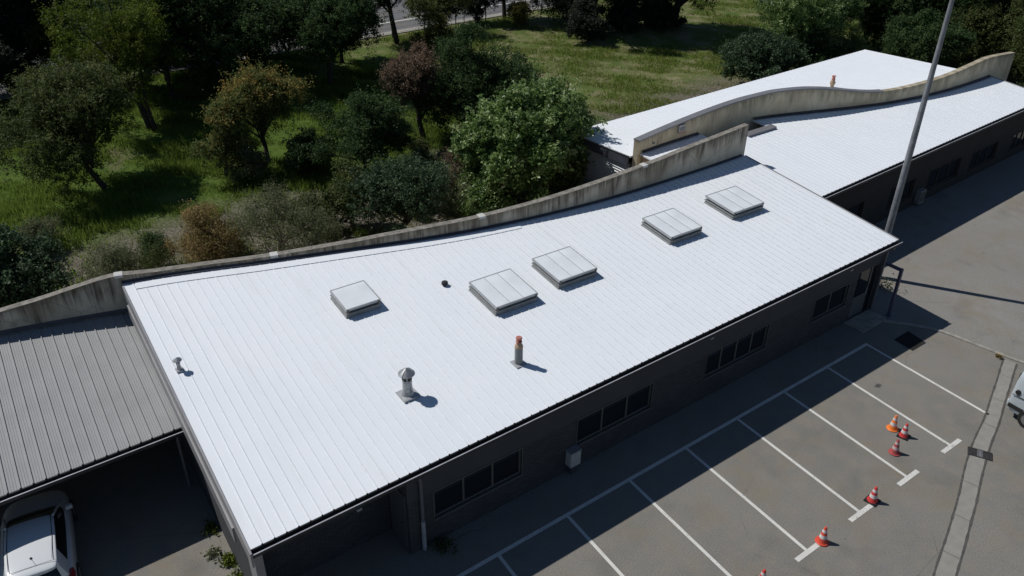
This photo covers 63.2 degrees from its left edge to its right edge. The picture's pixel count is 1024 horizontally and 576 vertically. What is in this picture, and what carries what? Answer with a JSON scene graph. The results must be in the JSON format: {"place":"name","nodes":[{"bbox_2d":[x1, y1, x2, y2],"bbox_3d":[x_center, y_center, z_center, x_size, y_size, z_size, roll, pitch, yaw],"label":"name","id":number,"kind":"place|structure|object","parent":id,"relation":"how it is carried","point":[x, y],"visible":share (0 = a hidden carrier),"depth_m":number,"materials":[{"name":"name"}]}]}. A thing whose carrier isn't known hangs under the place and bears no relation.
{"place":"outdoors","nodes":[
{"label":"outdoors","id":0,"kind":"place"},
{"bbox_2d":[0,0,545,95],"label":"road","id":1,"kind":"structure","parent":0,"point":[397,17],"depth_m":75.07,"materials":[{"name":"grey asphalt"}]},
{"bbox_2d":[0,6,546,99],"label":"road verge","id":2,"kind":"structure","parent":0,"point":[385,33],"depth_m":71.05,"materials":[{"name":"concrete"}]},
{"bbox_2d":[0,322,1023,575],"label":"parking lot","id":3,"kind":"structure","parent":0,"point":[146,512],"depth_m":25.29,"materials":[{"name":"grey asphalt"}]},
{"bbox_2d":[0,490,81,575],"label":"parked car","id":4,"kind":"object","parent":3,"relation":"on","point":[37,535],"visible":1,"depth_m":22.06,"materials":[{"name":"white paint"}]},
{"bbox_2d":[0,308,190,505],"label":"carport","id":5,"kind":"object","parent":3,"relation":"on","point":[79,398],"visible":0.98,"depth_m":24.53,"materials":[{"name":"grey metal"}]},
{"bbox_2d":[200,519,219,535],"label":"weed","id":6,"kind":"object","parent":3,"relation":"on","point":[209,527],"visible":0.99,"depth_m":23.98,"materials":[{"name":"green plant"}]},
{"bbox_2d":[200,545,222,562],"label":"weed","id":7,"kind":"object","parent":3,"relation":"on","point":[216,549],"visible":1,"depth_m":23.20,"materials":[{"name":"green plant"}]},
{"bbox_2d":[218,550,238,568],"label":"weed","id":8,"kind":"object","parent":3,"relation":"on","point":[228,558],"visible":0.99,"depth_m":22.98,"materials":[{"name":"green plant"}]},
{"bbox_2d":[429,531,457,556],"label":"weed","id":9,"kind":"object","parent":3,"relation":"on","point":[439,542],"visible":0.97,"depth_m":23.50,"materials":[{"name":"green plant"}]},
{"bbox_2d":[121,154,902,575],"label":"building","id":10,"kind":"structure","parent":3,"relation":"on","point":[311,440],"depth_m":26.22,"materials":[{"name":"white paint"}]},
{"bbox_2d":[172,357,183,372],"bbox_3d":[-9.658,2.200,24.062,0.260,0.470,0.260,-21,37,-30],"label":"roof cowl","id":11,"kind":"object","parent":10,"relation":"on","point":[177,361],"visible":1,"depth_m":24.04,"materials":[{"name":"metal"}]},
{"bbox_2d":[330,280,380,318],"bbox_3d":[-5.119,0.362,27.198,1.240,0.348,1.275,-19,41,-29],"label":"skylight","id":12,"kind":"object","parent":10,"relation":"on","point":[355,299],"visible":1,"depth_m":26.99,"materials":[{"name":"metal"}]},
{"bbox_2d":[0,123,748,335],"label":"parapet wall","id":13,"kind":"structure","parent":10,"relation":"on","point":[103,293],"depth_m":30.70,"materials":[{"name":"concrete"}]},
{"bbox_2d":[389,489,408,550],"bbox_3d":[-3.180,6.324,23.147,0.078,2.120,0.880,-21,37,-30],"label":"side door","id":14,"kind":"structure","parent":10,"relation":"in","point":[397,499],"depth_m":23.15,"materials":[{"name":"grey metal"}]},
{"bbox_2d":[395,367,420,402],"bbox_3d":[-2.982,2.663,23.645,0.532,0.970,0.532,-21,37,-30],"label":"roof cowl","id":15,"kind":"object","parent":10,"relation":"on","point":[408,392],"visible":1,"depth_m":23.61,"materials":[{"name":"metal"}]},
{"bbox_2d":[432,447,522,520],"bbox_3d":[-0.961,5.549,23.808,3.100,1.085,0.170,-21,37,-30],"label":"window","id":16,"kind":"structure","parent":10,"relation":"in","point":[468,486],"depth_m":23.85,"materials":[{"name":"black glass"}]},
{"bbox_2d":[469,268,537,316],"bbox_3d":[-0.297,0.119,28.013,1.700,0.351,1.715,-19,41,-29],"label":"skylight","id":17,"kind":"object","parent":10,"relation":"on","point":[502,292],"visible":1,"depth_m":27.78,"materials":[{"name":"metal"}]},
{"bbox_2d":[510,336,527,368],"bbox_3d":[0.204,1.879,25.065,0.400,0.965,0.400,-21,37,-30],"label":"chimney","id":18,"kind":"object","parent":10,"relation":"on","point":[518,362],"visible":1,"depth_m":25.04,"materials":[{"name":"metal"}]},
{"bbox_2d":[532,246,596,289],"bbox_3d":[1.850,-0.737,29.429,1.700,0.351,1.655,-19,41,-29],"label":"skylight","id":19,"kind":"object","parent":10,"relation":"on","point":[563,267],"visible":1,"depth_m":29.20,"materials":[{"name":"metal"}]},
{"bbox_2d":[565,444,581,473],"bbox_3d":[1.906,5.379,25.910,0.440,0.940,0.275,-21,37,-30],"label":"meter box","id":20,"kind":"object","parent":10,"relation":"attached to","point":[573,458],"visible":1,"depth_m":25.73,"materials":[{"name":"grey metal"}]},
{"bbox_2d":[576,382,653,445],"bbox_3d":[3.267,3.962,26.455,3.250,1.085,0.170,-21,37,-30],"label":"window","id":21,"kind":"structure","parent":10,"relation":"in","point":[619,409],"depth_m":26.50,"materials":[{"name":"black glass"}]},
{"bbox_2d":[641,208,702,244],"bbox_3d":[6.182,-2.399,32.192,1.660,0.351,1.675,-19,41,-29],"label":"skylight","id":22,"kind":"object","parent":10,"relation":"on","point":[671,226],"visible":1,"depth_m":31.96,"materials":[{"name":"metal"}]},
{"bbox_2d":[704,186,763,219],"bbox_3d":[9.084,-3.496,34.019,1.780,0.351,1.635,-19,41,-29],"label":"skylight","id":23,"kind":"object","parent":10,"relation":"on","point":[733,202],"visible":1,"depth_m":33.78,"materials":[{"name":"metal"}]},
{"bbox_2d":[703,323,769,379],"bbox_3d":[7.919,2.195,29.355,3.290,1.095,0.170,-21,37,-30],"label":"window","id":24,"kind":"structure","parent":10,"relation":"in","point":[746,344],"depth_m":29.42,"materials":[{"name":"black glass"}]},
{"bbox_2d":[810,282,850,323],"bbox_3d":[12.237,0.540,32.037,2.200,1.075,0.170,-21,37,-30],"label":"window","id":25,"kind":"structure","parent":10,"relation":"in","point":[826,303],"depth_m":32.13,"materials":[{"name":"black glass"}]},
{"bbox_2d":[848,264,879,317],"bbox_3d":[14.118,0.114,33.445,1.494,2.217,0.115,-21,37,-30],"label":"entrance door","id":26,"kind":"structure","parent":10,"relation":"in","point":[866,280],"depth_m":33.49,"materials":[{"name":"grey glass"}]},
{"bbox_2d":[457,343,984,575],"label":"bay markings","id":27,"kind":"object","parent":3,"relation":"on","point":[854,517],"visible":1,"depth_m":25.94,"materials":[{"name":"paint"}]},
{"bbox_2d":[815,526,828,546],"bbox_3d":[8.905,7.032,23.741,0.399,0.562,0.399,6,29,6],"label":"traffic cone","id":28,"kind":"object","parent":3,"relation":"on","point":[821,539],"visible":1,"depth_m":23.72,"materials":[{"name":"plastic"}]},
{"bbox_2d":[844,309,886,332],"bbox_3d":[14.272,1.328,33.580,1.650,0.050,0.850,-21,37,-30],"label":"door step","id":29,"kind":"object","parent":3,"relation":"on","point":[866,320],"depth_m":33.53,"materials":[{"name":"concrete"}]},
{"bbox_2d":[863,486,880,506],"bbox_3d":[10.928,6.212,25.090,0.380,0.577,0.380,-25,40,-35],"label":"traffic cone","id":30,"kind":"object","parent":3,"relation":"on","point":[872,499],"visible":1,"depth_m":25.08,"materials":[{"name":"plastic"}]},
{"bbox_2d":[886,415,898,431],"bbox_3d":[12.835,4.501,27.915,0.399,0.562,0.399,15,33,22],"label":"traffic cone","id":31,"kind":"object","parent":3,"relation":"on","point":[892,426],"visible":1,"depth_m":27.89,"materials":[{"name":"orange plastic"}]},
{"bbox_2d":[888,439,900,456],"bbox_3d":[12.445,5.121,26.922,0.384,0.542,0.385,0,29,-3],"label":"traffic cone","id":32,"kind":"object","parent":3,"relation":"on","point":[894,450],"visible":1,"depth_m":26.89,"materials":[{"name":"red plastic"}]},
{"bbox_2d":[896,423,910,440],"bbox_3d":[13.052,4.709,27.599,0.356,0.542,0.356,25,39,34],"label":"traffic cone","id":33,"kind":"object","parent":3,"relation":"on","point":[903,434],"visible":1,"depth_m":27.59,"materials":[{"name":"plastic"}]},
{"bbox_2d":[894,331,925,350],"bbox_3d":[15.546,2.058,32.447,1.100,0.001,0.870,-21,37,-30],"label":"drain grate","id":34,"kind":"object","parent":3,"relation":"on","point":[910,340],"visible":1,"depth_m":32.45,"materials":[{"name":"black metal"}]},
{"bbox_2d":[852,317,1023,363],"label":"kerb","id":35,"kind":"structure","parent":3,"relation":"on","point":[957,337],"depth_m":32.67,"materials":[{"name":"concrete"}]},
{"bbox_2d":[932,358,1017,575],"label":"drain channel","id":36,"kind":"object","parent":3,"relation":"on","point":[950,557],"visible":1,"depth_m":25.93,"materials":[{"name":"concrete"}]},
{"bbox_2d":[967,446,991,460],"bbox_3d":[15.201,5.384,27.023,0.720,0.035,0.400,15,34,22],"label":"drain grate","id":37,"kind":"object","parent":36,"relation":"on","point":[979,453],"visible":1,"depth_m":27.01,"materials":[{"name":"metal"}]},
{"bbox_2d":[1006,372,1023,427],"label":"parked van","id":38,"kind":"object","parent":3,"relation":"on","point":[1015,402],"visible":1,"depth_m":28.07,"materials":[{"name":"silver metal"}]},
{"bbox_2d":[0,0,1023,289],"bbox_3d":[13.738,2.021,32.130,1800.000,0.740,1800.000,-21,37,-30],"label":"ground","id":39,"kind":"structure","parent":0,"point":[682,36],"depth_m":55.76,"materials":[{"name":"green plant"}]},
{"bbox_2d":[0,34,24,90],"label":"conifer tree","id":40,"kind":"object","parent":39,"relation":"on","point":[6,54],"visible":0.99,"depth_m":50.31,"materials":[{"name":"green plant"}]},
{"bbox_2d":[0,11,55,96],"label":"broadleaf tree","id":41,"kind":"object","parent":39,"relation":"on","point":[20,48],"visible":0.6,"depth_m":53.52,"materials":[{"name":"green plant"}]},
{"bbox_2d":[0,219,79,307],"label":"shrub","id":42,"kind":"object","parent":39,"relation":"on","point":[22,278],"visible":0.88,"depth_m":31.80,"materials":[{"name":"green plant"}]},
{"bbox_2d":[8,207,71,253],"bbox_3d":[-21.465,-2.598,37.752,2.872,1.810,3.235,4,32,6],"label":"shrub","id":43,"kind":"object","parent":39,"relation":"on","point":[33,230],"visible":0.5,"depth_m":37.59,"materials":[{"name":"green plant"}]},
{"bbox_2d":[0,0,84,73],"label":"conifer tree","id":44,"kind":"object","parent":39,"relation":"on","point":[26,13],"visible":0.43,"depth_m":53.94,"materials":[{"name":"green plant"}]},
{"bbox_2d":[13,16,105,76],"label":"broadleaf tree","id":45,"kind":"object","parent":39,"relation":"on","point":[40,27],"visible":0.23,"depth_m":53.95,"materials":[{"name":"green plant"}]},
{"bbox_2d":[0,42,152,201],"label":"broadleaf tree","id":46,"kind":"object","parent":39,"relation":"on","point":[73,108],"visible":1,"depth_m":40.59,"materials":[{"name":"green plant"}]},
{"bbox_2d":[61,0,106,44],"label":"conifer tree","id":47,"kind":"object","parent":39,"relation":"on","point":[91,2],"visible":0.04,"depth_m":54.21,"materials":[{"name":"green plant"}]},
{"bbox_2d":[67,233,149,280],"bbox_3d":[-16.371,-1.071,33.945,3.362,3.303,3.884,-21,37,-30],"label":"shrub","id":48,"kind":"object","parent":39,"relation":"on","point":[117,261],"visible":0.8,"depth_m":33.56,"materials":[{"name":"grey plant"}]},
{"bbox_2d":[31,0,198,129],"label":"broadleaf tree","id":49,"kind":"object","parent":39,"relation":"on","point":[124,45],"visible":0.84,"depth_m":47.97,"materials":[{"name":"green plant"}]},
{"bbox_2d":[73,0,214,99],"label":"broadleaf tree","id":50,"kind":"object","parent":39,"relation":"on","point":[172,39],"visible":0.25,"depth_m":52.09,"materials":[{"name":"green plant"}]},
{"bbox_2d":[127,231,176,269],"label":"shrub","id":51,"kind":"object","parent":39,"relation":"on","point":[153,261],"visible":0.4,"depth_m":33.99,"materials":[{"name":"green plant"}]},
{"bbox_2d":[136,225,169,264],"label":"shrub","id":52,"kind":"object","parent":39,"relation":"on","point":[154,237],"visible":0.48,"depth_m":35.95,"materials":[{"name":"green plant"}]},
{"bbox_2d":[157,193,255,263],"bbox_3d":[-13.437,-2.554,36.483,3.874,3.180,3.775,9,33,13],"label":"shrub","id":53,"kind":"object","parent":39,"relation":"on","point":[196,242],"visible":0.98,"depth_m":36.15,"materials":[{"name":"brown plant"}]},
{"bbox_2d":[179,89,262,177],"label":"flowering shrub tree","id":54,"kind":"object","parent":39,"relation":"on","point":[223,140],"visible":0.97,"depth_m":43.31,"materials":[{"name":"green plant"}]},
{"bbox_2d":[148,0,307,97],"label":"broadleaf tree","id":55,"kind":"object","parent":39,"relation":"on","point":[250,29],"visible":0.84,"depth_m":53.44,"materials":[{"name":"green plant"}]},
{"bbox_2d":[206,139,278,187],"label":"shrub","id":56,"kind":"object","parent":39,"relation":"on","point":[256,162],"visible":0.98,"depth_m":43.70,"materials":[{"name":"green plant"}]},
{"bbox_2d":[202,54,315,162],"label":"flowering shrub tree","id":57,"kind":"object","parent":39,"relation":"on","point":[262,96],"visible":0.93,"depth_m":44.23,"materials":[{"name":"green plant"}]},
{"bbox_2d":[219,170,347,254],"bbox_3d":[-10.127,-3.277,37.008,5.940,3.936,4.929,3,32,4],"label":"shrub","id":58,"kind":"object","parent":39,"relation":"on","point":[297,225],"visible":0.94,"depth_m":36.58,"materials":[{"name":"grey plant"}]},
{"bbox_2d":[281,126,338,176],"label":"shrub","id":59,"kind":"object","parent":39,"relation":"on","point":[299,146],"visible":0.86,"depth_m":44.25,"materials":[{"name":"green plant"}]},
{"bbox_2d":[285,182,339,233],"bbox_3d":[-9.560,-3.723,39.385,2.950,2.280,2.893,-14,34,-22],"label":"shrub","id":60,"kind":"object","parent":39,"relation":"on","point":[321,205],"visible":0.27,"depth_m":39.28,"materials":[{"name":"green plant"}]},
{"bbox_2d":[310,219,350,244],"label":"shrub","id":61,"kind":"object","parent":39,"relation":"on","point":[330,232],"visible":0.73,"depth_m":37.82,"materials":[{"name":"green plant"}]},
{"bbox_2d":[271,0,392,86],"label":"broadleaf tree","id":62,"kind":"object","parent":39,"relation":"on","point":[327,25],"visible":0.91,"depth_m":54.56,"materials":[{"name":"green plant"}]},
{"bbox_2d":[318,153,369,233],"bbox_3d":[-7.691,-4.448,39.219,3.556,3.623,3.829,-21,37,-30],"label":"shrub","id":63,"kind":"object","parent":39,"relation":"on","point":[335,193],"visible":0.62,"depth_m":38.62,"materials":[{"name":"green plant"}]},
{"bbox_2d":[303,82,418,174],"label":"broadleaf tree","id":64,"kind":"object","parent":39,"relation":"on","point":[371,124],"visible":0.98,"depth_m":43.06,"materials":[{"name":"green plant"}]},
{"bbox_2d":[371,0,403,43],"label":"conifer tree","id":65,"kind":"object","parent":39,"relation":"on","point":[387,4],"visible":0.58,"depth_m":66.31,"materials":[{"name":"plant"}]},
{"bbox_2d":[334,143,460,236],"bbox_3d":[-5.093,-4.488,38.408,5.677,4.659,5.416,7,32,10],"label":"shrub","id":66,"kind":"object","parent":39,"relation":"on","point":[406,186],"visible":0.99,"depth_m":37.54,"materials":[{"name":"green plant"}]},
{"bbox_2d":[376,35,447,138],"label":"broadleaf tree","id":67,"kind":"object","parent":39,"relation":"on","point":[407,74],"visible":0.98,"depth_m":46.78,"materials":[{"name":"pink plant"}]},
{"bbox_2d":[406,134,431,151],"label":"shrub","id":68,"kind":"object","parent":39,"relation":"on","point":[423,143],"visible":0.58,"depth_m":46.97,"materials":[{"name":"green plant"}]},
{"bbox_2d":[409,145,443,166],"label":"shrub","id":69,"kind":"object","parent":39,"relation":"on","point":[423,152],"visible":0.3,"depth_m":44.35,"materials":[{"name":"green plant"}]},
{"bbox_2d":[406,8,458,51],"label":"shrub","id":70,"kind":"object","parent":39,"relation":"on","point":[438,27],"visible":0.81,"depth_m":64.90,"materials":[{"name":"green plant"}]},
{"bbox_2d":[396,0,476,30],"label":"broadleaf tree","id":71,"kind":"object","parent":39,"relation":"on","point":[430,6],"visible":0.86,"depth_m":68.57,"materials":[{"name":"green plant"}]},
{"bbox_2d":[433,136,470,190],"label":"shrub","id":72,"kind":"object","parent":39,"relation":"on","point":[450,157],"visible":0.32,"depth_m":41.22,"materials":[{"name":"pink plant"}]},
{"bbox_2d":[433,173,476,220],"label":"shrub","id":73,"kind":"object","parent":39,"relation":"on","point":[452,213],"visible":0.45,"depth_m":39.42,"materials":[{"name":"green plant"}]},
{"bbox_2d":[402,11,550,142],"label":"broadleaf tree","id":74,"kind":"object","parent":39,"relation":"on","point":[466,79],"visible":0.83,"depth_m":47.03,"materials":[{"name":"green plant"}]},
{"bbox_2d":[459,0,508,25],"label":"conifer tree","id":75,"kind":"object","parent":39,"relation":"on","point":[477,10],"visible":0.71,"depth_m":72.00,"materials":[{"name":"green plant"}]},
{"bbox_2d":[453,168,518,216],"bbox_3d":[-1.206,-4.347,39.842,3.650,2.961,3.501,-21,37,-30],"label":"shrub","id":76,"kind":"object","parent":39,"relation":"on","point":[479,201],"visible":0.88,"depth_m":39.04,"materials":[{"name":"green plant"}]},
{"bbox_2d":[505,0,533,25],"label":"shrub","id":77,"kind":"object","parent":39,"relation":"on","point":[517,9],"visible":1,"depth_m":71.37,"materials":[{"name":"green plant"}]},
{"bbox_2d":[438,67,607,205],"bbox_3d":[0.704,-7.043,40.626,7.737,6.774,7.731,8,32,11],"label":"broadleaf tree","id":78,"kind":"object","parent":39,"relation":"on","point":[523,140],"visible":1,"depth_m":39.11,"materials":[{"name":"green plant"}]},
{"bbox_2d":[526,0,575,25],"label":"conifer tree","id":79,"kind":"object","parent":39,"relation":"on","point":[558,6],"visible":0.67,"depth_m":71.33,"materials":[{"name":"green plant"}]},
{"bbox_2d":[534,159,585,193],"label":"shrub","id":80,"kind":"object","parent":39,"relation":"on","point":[561,181],"visible":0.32,"depth_m":40.43,"materials":[{"name":"green plant"}]},
{"bbox_2d":[562,0,615,41],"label":"shrub","id":81,"kind":"object","parent":39,"relation":"on","point":[584,17],"visible":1,"depth_m":67.37,"materials":[{"name":"green plant"}]},
{"bbox_2d":[598,0,647,33],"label":"shrub","id":82,"kind":"object","parent":39,"relation":"on","point":[616,15],"visible":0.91,"depth_m":68.87,"materials":[{"name":"green plant"}]},
{"bbox_2d":[604,0,692,26],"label":"conifer tree","id":83,"kind":"object","parent":39,"relation":"on","point":[643,4],"visible":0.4,"depth_m":69.00,"materials":[{"name":"green plant"}]},
{"bbox_2d":[640,0,691,33],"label":"shrub","id":84,"kind":"object","parent":39,"relation":"on","point":[666,16],"visible":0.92,"depth_m":69.54,"materials":[{"name":"green plant"}]},
{"bbox_2d":[674,0,719,25],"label":"conifer tree","id":85,"kind":"object","parent":39,"relation":"on","point":[679,3],"visible":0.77,"depth_m":71.47,"materials":[{"name":"green plant"}]},
{"bbox_2d":[570,49,955,185],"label":"building","id":86,"kind":"structure","parent":39,"relation":"on","point":[610,147],"depth_m":47.44,"materials":[{"name":"white paint"}]},
{"bbox_2d":[714,26,816,84],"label":"broadleaf tree","id":87,"kind":"object","parent":39,"relation":"on","point":[751,55],"visible":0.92,"depth_m":55.65,"materials":[{"name":"green plant"}]},
{"bbox_2d":[751,61,782,80],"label":"shrub","id":88,"kind":"object","parent":39,"relation":"on","point":[776,70],"visible":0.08,"depth_m":54.35,"materials":[{"name":"green plant"}]},
{"bbox_2d":[747,0,875,64],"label":"broadleaf tree","id":89,"kind":"object","parent":39,"relation":"on","point":[794,17],"visible":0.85,"depth_m":58.15,"materials":[{"name":"green plant"}]},
{"bbox_2d":[789,24,860,68],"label":"broadleaf tree","id":90,"kind":"object","parent":39,"relation":"on","point":[815,41],"visible":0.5,"depth_m":57.80,"materials":[{"name":"green plant"}]},
{"bbox_2d":[640,75,1023,224],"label":"building","id":91,"kind":"structure","parent":39,"relation":"on","point":[851,159],"depth_m":42.01,"materials":[{"name":"white paint"}]},
{"bbox_2d":[632,52,1014,166],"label":"parapet wall","id":92,"kind":"structure","parent":91,"relation":"on","point":[719,118],"depth_m":42.77,"materials":[{"name":"beige concrete"}]},
{"bbox_2d":[845,200,864,217],"bbox_3d":[15.607,-3.282,38.864,2.511,1.147,0.140,-22,38,-32],"label":"window","id":93,"kind":"structure","parent":91,"relation":"in","point":[855,209],"depth_m":39.23,"materials":[{"name":"black glass"}]},
{"bbox_2d":[886,177,916,210],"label":"window","id":94,"kind":"structure","parent":91,"relation":"in","point":[908,186],"depth_m":41.68,"materials":[{"name":"black glass"}]},
{"bbox_2d":[914,188,926,203],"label":"wall box","id":95,"kind":"object","parent":91,"relation":"attached to","point":[920,195],"visible":1,"depth_m":42.44,"materials":[{"name":"grey metal"}]},
{"bbox_2d":[925,156,962,191],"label":"window","id":96,"kind":"structure","parent":91,"relation":"in","point":[948,170],"depth_m":43.68,"materials":[{"name":"black glass"}]},
{"bbox_2d":[967,140,999,171],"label":"window","id":97,"kind":"structure","parent":91,"relation":"in","point":[986,153],"depth_m":45.99,"materials":[{"name":"black glass"}]},
{"bbox_2d":[1008,130,1023,151],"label":"window","id":98,"kind":"structure","parent":91,"relation":"in","point":[1018,139],"depth_m":48.22,"materials":[{"name":"black glass"}]},
{"bbox_2d":[843,0,943,53],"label":"broadleaf tree","id":99,"kind":"object","parent":39,"relation":"on","point":[875,11],"visible":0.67,"depth_m":61.76,"materials":[{"name":"green plant"}]},
{"bbox_2d":[874,4,982,65],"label":"broadleaf tree","id":100,"kind":"object","parent":39,"relation":"on","point":[913,37],"visible":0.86,"depth_m":56.52,"materials":[{"name":"green plant"}]},
{"bbox_2d":[918,0,1022,63],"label":"broadleaf tree","id":101,"kind":"object","parent":39,"relation":"on","point":[941,4],"visible":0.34,"depth_m":60.77,"materials":[{"name":"green plant"}]},
{"bbox_2d":[942,0,1023,85],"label":"broadleaf tree","id":102,"kind":"object","parent":39,"relation":"on","point":[1000,40],"visible":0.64,"depth_m":58.85,"materials":[{"name":"green plant"}]},
{"bbox_2d":[998,16,1023,78],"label":"broadleaf tree","id":103,"kind":"object","parent":39,"relation":"on","point":[1019,32],"visible":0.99,"depth_m":55.53,"materials":[{"name":"green plant"}]},
{"bbox_2d":[347,0,990,121],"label":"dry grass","id":104,"kind":"structure","parent":0,"point":[652,59],"depth_m":65.03,"materials":[{"name":"green plant"}]},
{"bbox_2d":[869,150,1023,360],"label":"service yard","id":105,"kind":"structure","parent":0,"point":[957,255],"depth_m":37.81,"materials":[{"name":"concrete"}]},
{"bbox_2d":[885,261,903,316],"bbox_3d":[15.112,-0.008,33.702,0.220,2.212,1.130,-21,37,-30],"label":"steel frame","id":106,"kind":"object","parent":105,"relation":"on","point":[897,284],"visible":0.91,"depth_m":33.23,"materials":[{"name":"grey metal"}]},
{"bbox_2d":[881,0,954,277],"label":"tall mast","id":107,"kind":"object","parent":105,"relation":"on","point":[903,175],"visible":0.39,"depth_m":32.94,"materials":[{"name":"grey metal"}]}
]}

